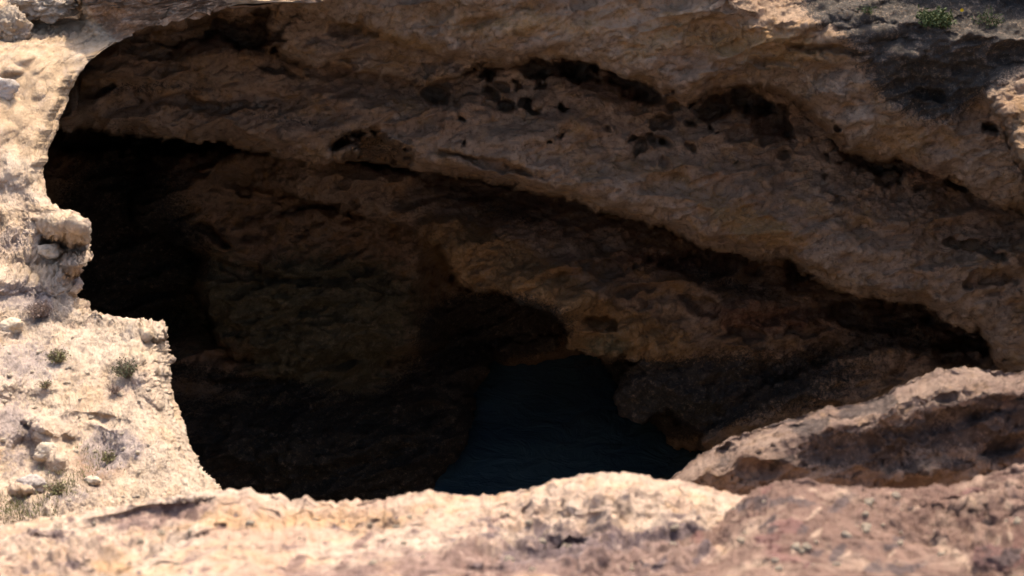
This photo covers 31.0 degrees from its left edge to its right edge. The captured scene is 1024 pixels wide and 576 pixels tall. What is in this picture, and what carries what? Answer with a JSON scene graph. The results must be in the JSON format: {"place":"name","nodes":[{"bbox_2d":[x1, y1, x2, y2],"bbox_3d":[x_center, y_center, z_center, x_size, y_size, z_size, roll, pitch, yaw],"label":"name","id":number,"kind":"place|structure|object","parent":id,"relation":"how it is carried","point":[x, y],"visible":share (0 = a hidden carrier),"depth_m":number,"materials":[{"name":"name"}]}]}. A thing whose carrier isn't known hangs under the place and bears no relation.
{"place":"outdoors","nodes":[
{"label":"outdoors","id":0,"kind":"place"},
{"bbox_2d":[0,434,124,524],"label":"grass","id":1,"kind":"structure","parent":0,"point":[17,507],"depth_m":11.90,"materials":[{"name":"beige plant"}]},
{"bbox_2d":[0,0,323,524],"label":"rock ground","id":2,"kind":"structure","parent":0,"point":[43,66],"depth_m":14.22,"materials":[{"name":"stone"}]},
{"bbox_2d":[0,77,19,99],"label":"stone","id":3,"kind":"object","parent":2,"relation":"on","point":[9,88],"visible":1,"depth_m":16.74,"materials":[{"name":"grey stone"}]},
{"bbox_2d":[0,317,24,332],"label":"stone","id":4,"kind":"object","parent":2,"relation":"on","point":[13,325],"visible":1,"depth_m":14.23,"materials":[{"name":"beige stone"}]},
{"bbox_2d":[0,3,32,41],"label":"rock outcrop","id":5,"kind":"object","parent":2,"relation":"on","point":[16,24],"visible":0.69,"depth_m":17.79,"materials":[{"name":"stone"}]},
{"bbox_2d":[15,474,46,493],"bbox_3d":[-3.142,1.292,12.052,0.233,0.138,0.164,-6,26,-12],"label":"stone","id":6,"kind":"object","parent":2,"relation":"on","point":[37,481],"visible":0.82,"depth_m":12.03,"materials":[{"name":"beige stone"}]},
{"bbox_2d":[24,299,54,319],"bbox_3d":[-3.705,0.154,14.484,0.240,0.148,0.253,-16,29,-30],"label":"shrub","id":7,"kind":"object","parent":2,"relation":"on","point":[39,310],"visible":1,"depth_m":14.47,"materials":[{"name":"plant"}]},
{"bbox_2d":[6,0,78,23],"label":"rock outcrop","id":8,"kind":"object","parent":2,"relation":"on","point":[50,11],"visible":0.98,"depth_m":18.12,"materials":[{"name":"stone"}]},
{"bbox_2d":[35,379,51,388],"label":"shrub","id":9,"kind":"object","parent":2,"relation":"on","point":[46,384],"visible":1,"depth_m":13.28,"materials":[{"name":"green plant"}]},
{"bbox_2d":[33,442,56,461],"bbox_3d":[-3.145,1.104,12.454,0.166,0.126,0.153,0,25,0],"label":"stone","id":10,"kind":"object","parent":2,"relation":"on","point":[41,450],"visible":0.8,"depth_m":12.41,"materials":[{"name":"beige stone"}]},
{"bbox_2d":[36,243,63,258],"bbox_3d":[-3.843,-0.311,15.315,0.246,0.117,0.180,5,25,10],"label":"stone","id":11,"kind":"object","parent":2,"relation":"on","point":[52,251],"visible":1,"depth_m":15.26,"materials":[{"name":"grey stone"}]},
{"bbox_2d":[43,478,65,494],"bbox_3d":[-2.954,1.287,11.929,0.150,0.090,0.157,-9,27,-19],"label":"shrub","id":12,"kind":"object","parent":2,"relation":"on","point":[59,487],"visible":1,"depth_m":11.93,"materials":[{"name":"green plant"}]},
{"bbox_2d":[45,347,70,363],"bbox_3d":[-3.377,0.491,13.687,0.194,0.120,0.189,-12,28,-24],"label":"shrub","id":13,"kind":"object","parent":2,"relation":"on","point":[57,356],"visible":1,"depth_m":13.67,"materials":[{"name":"green plant"}]},
{"bbox_2d":[84,475,101,485],"bbox_3d":[-2.747,1.265,12.098,0.121,0.067,0.083,0,25,0],"label":"stone","id":14,"kind":"object","parent":2,"relation":"on","point":[93,480],"visible":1,"depth_m":12.07,"materials":[{"name":"beige stone"}]},
{"bbox_2d":[100,449,115,463],"bbox_3d":[-2.730,1.137,12.513,0.108,0.089,0.166,0,25,0],"label":"shrub","id":15,"kind":"object","parent":2,"relation":"on","point":[108,457],"visible":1,"depth_m":12.51,"materials":[{"name":"green plant"}]},
{"bbox_2d":[107,384,122,393],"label":"shrub","id":16,"kind":"object","parent":2,"relation":"on","point":[113,390],"visible":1,"depth_m":13.35,"materials":[{"name":"plant"}]},
{"bbox_2d":[109,357,139,378],"bbox_3d":[-2.835,0.582,13.546,0.224,0.143,0.232,0,25,0],"label":"shrub","id":17,"kind":"object","parent":2,"relation":"on","point":[125,369],"visible":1,"depth_m":13.53,"materials":[{"name":"green plant"}]},
{"bbox_2d":[0,471,746,575],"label":"rock ledge","id":18,"kind":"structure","parent":0,"point":[610,524],"depth_m":5.99,"materials":[{"name":"stone"}]},
{"bbox_2d":[137,538,143,543],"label":"pebble","id":19,"kind":"object","parent":18,"relation":"on","point":[140,540],"visible":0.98,"depth_m":6.07,"materials":[{"name":"stone"}]},
{"bbox_2d":[157,529,165,535],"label":"pebble","id":20,"kind":"object","parent":18,"relation":"on","point":[162,532],"visible":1,"depth_m":6.20,"materials":[{"name":"stone"}]},
{"bbox_2d":[187,529,192,535],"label":"pebble","id":21,"kind":"object","parent":18,"relation":"on","point":[189,531],"visible":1,"depth_m":5.97,"materials":[{"name":"stone"}]},
{"bbox_2d":[245,520,254,525],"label":"pebble","id":22,"kind":"object","parent":18,"relation":"on","point":[249,522],"visible":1,"depth_m":6.10,"materials":[{"name":"stone"}]},
{"bbox_2d":[505,555,514,561],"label":"pebble","id":23,"kind":"object","parent":18,"relation":"on","point":[508,557],"visible":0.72,"depth_m":5.59,"materials":[{"name":"stone"}]},
{"bbox_2d":[524,519,531,525],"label":"pebble","id":24,"kind":"object","parent":18,"relation":"on","point":[528,522],"visible":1,"depth_m":6.09,"materials":[{"name":"stone"}]},
{"bbox_2d":[539,538,545,543],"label":"pebble","id":25,"kind":"object","parent":18,"relation":"on","point":[543,540],"visible":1,"depth_m":5.74,"materials":[{"name":"stone"}]},
{"bbox_2d":[670,524,678,530],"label":"pebble","id":26,"kind":"object","parent":18,"relation":"on","point":[674,527],"visible":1,"depth_m":5.87,"materials":[{"name":"stone"}]},
{"bbox_2d":[43,0,1023,503],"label":"cave wall","id":27,"kind":"structure","parent":0,"point":[349,250],"depth_m":24.18,"materials":[{"name":"stone"}]},
{"bbox_2d":[856,5,878,13],"bbox_3d":[4.037,-3.170,20.947,0.214,0.123,0.216,22,33,39],"label":"shrub","id":28,"kind":"object","parent":27,"relation":"on","point":[867,10],"visible":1,"depth_m":20.93,"materials":[{"name":"green plant"}]},
{"bbox_2d":[913,4,962,28],"bbox_3d":[4.973,-3.112,21.117,0.740,0.240,0.532,-7,26,-16],"label":"flowering plant","id":29,"kind":"object","parent":27,"relation":"on","point":[941,17],"visible":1,"depth_m":21.01,"materials":[{"name":"green plant"}]},
{"bbox_2d":[968,6,1004,27],"bbox_3d":[5.559,-3.160,21.476,0.370,0.222,0.380,-20,32,-37],"label":"shrub","id":30,"kind":"object","parent":27,"relation":"on","point":[986,18],"visible":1,"depth_m":21.44,"materials":[{"name":"green plant"}]},
{"bbox_2d":[433,354,702,496],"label":"water","id":31,"kind":"structure","parent":0,"point":[541,423],"depth_m":32.32,"materials":[{"name":"liquid"}]},
{"bbox_2d":[672,464,1023,575],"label":"brown ground","id":32,"kind":"structure","parent":0,"point":[974,533],"depth_m":5.62,"materials":[{"name":"stone"}]},
{"bbox_2d":[771,557,778,563],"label":"pebble","id":33,"kind":"object","parent":32,"relation":"on","point":[774,560],"visible":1,"depth_m":5.19,"materials":[{"name":"stone"}]},
{"bbox_2d":[775,565,782,571],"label":"pebble","id":34,"kind":"object","parent":32,"relation":"on","point":[778,568],"visible":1,"depth_m":5.08,"materials":[{"name":"stone"}]},
{"bbox_2d":[791,543,799,550],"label":"pebble","id":35,"kind":"object","parent":32,"relation":"on","point":[795,546],"visible":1,"depth_m":5.29,"materials":[{"name":"stone"}]},
{"bbox_2d":[801,543,811,550],"bbox_3d":[0.847,0.747,5.307,0.030,0.022,0.029,-6,26,-12],"label":"pebble","id":36,"kind":"object","parent":32,"relation":"on","point":[806,546],"visible":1,"depth_m":5.30,"materials":[{"name":"stone"}]},
{"bbox_2d":[832,562,840,565],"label":"pebble","id":37,"kind":"object","parent":32,"relation":"on","point":[836,564],"visible":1,"depth_m":5.19,"materials":[{"name":"stone"}]},
{"bbox_2d":[841,531,851,537],"bbox_3d":[0.996,0.737,5.491,0.027,0.023,0.036,-28,49,-35],"label":"pebble","id":38,"kind":"object","parent":32,"relation":"on","point":[845,534],"visible":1,"depth_m":5.48,"materials":[{"name":"stone"}]},
{"bbox_2d":[671,366,1023,495],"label":"boulder","id":39,"kind":"object","parent":32,"relation":"on","point":[949,427],"visible":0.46,"depth_m":8.07,"materials":[{"name":"brown stone"}]},
{"bbox_2d":[862,511,868,516],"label":"pebble","id":40,"kind":"object","parent":32,"relation":"on","point":[865,514],"visible":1,"depth_m":5.79,"materials":[{"name":"stone"}]},
{"bbox_2d":[862,527,869,532],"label":"pebble","id":41,"kind":"object","parent":32,"relation":"on","point":[866,529],"visible":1,"depth_m":5.60,"materials":[{"name":"stone"}]},
{"bbox_2d":[861,523,871,528],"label":"pebble","id":42,"kind":"object","parent":32,"relation":"on","point":[863,525],"visible":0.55,"depth_m":5.69,"materials":[{"name":"stone"}]},
{"bbox_2d":[864,501,872,506],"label":"pebble","id":43,"kind":"object","parent":32,"relation":"on","point":[869,503],"visible":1,"depth_m":5.88,"materials":[{"name":"stone"}]},
{"bbox_2d":[864,498,873,502],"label":"pebble","id":44,"kind":"object","parent":32,"relation":"on","point":[870,499],"visible":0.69,"depth_m":5.95,"materials":[{"name":"stone"}]},
{"bbox_2d":[891,491,900,499],"bbox_3d":[1.260,0.683,6.048,0.031,0.026,0.030,0,25,0],"label":"pebble","id":45,"kind":"object","parent":32,"relation":"on","point":[896,495],"visible":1,"depth_m":6.04,"materials":[{"name":"stone"}]},
{"bbox_2d":[1013,517,1021,525],"bbox_3d":[1.537,0.712,5.615,0.024,0.021,0.033,17,36,36],"label":"pebble","id":46,"kind":"object","parent":32,"relation":"on","point":[1017,520],"visible":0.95,"depth_m":5.61,"materials":[{"name":"stone"}]}
]}

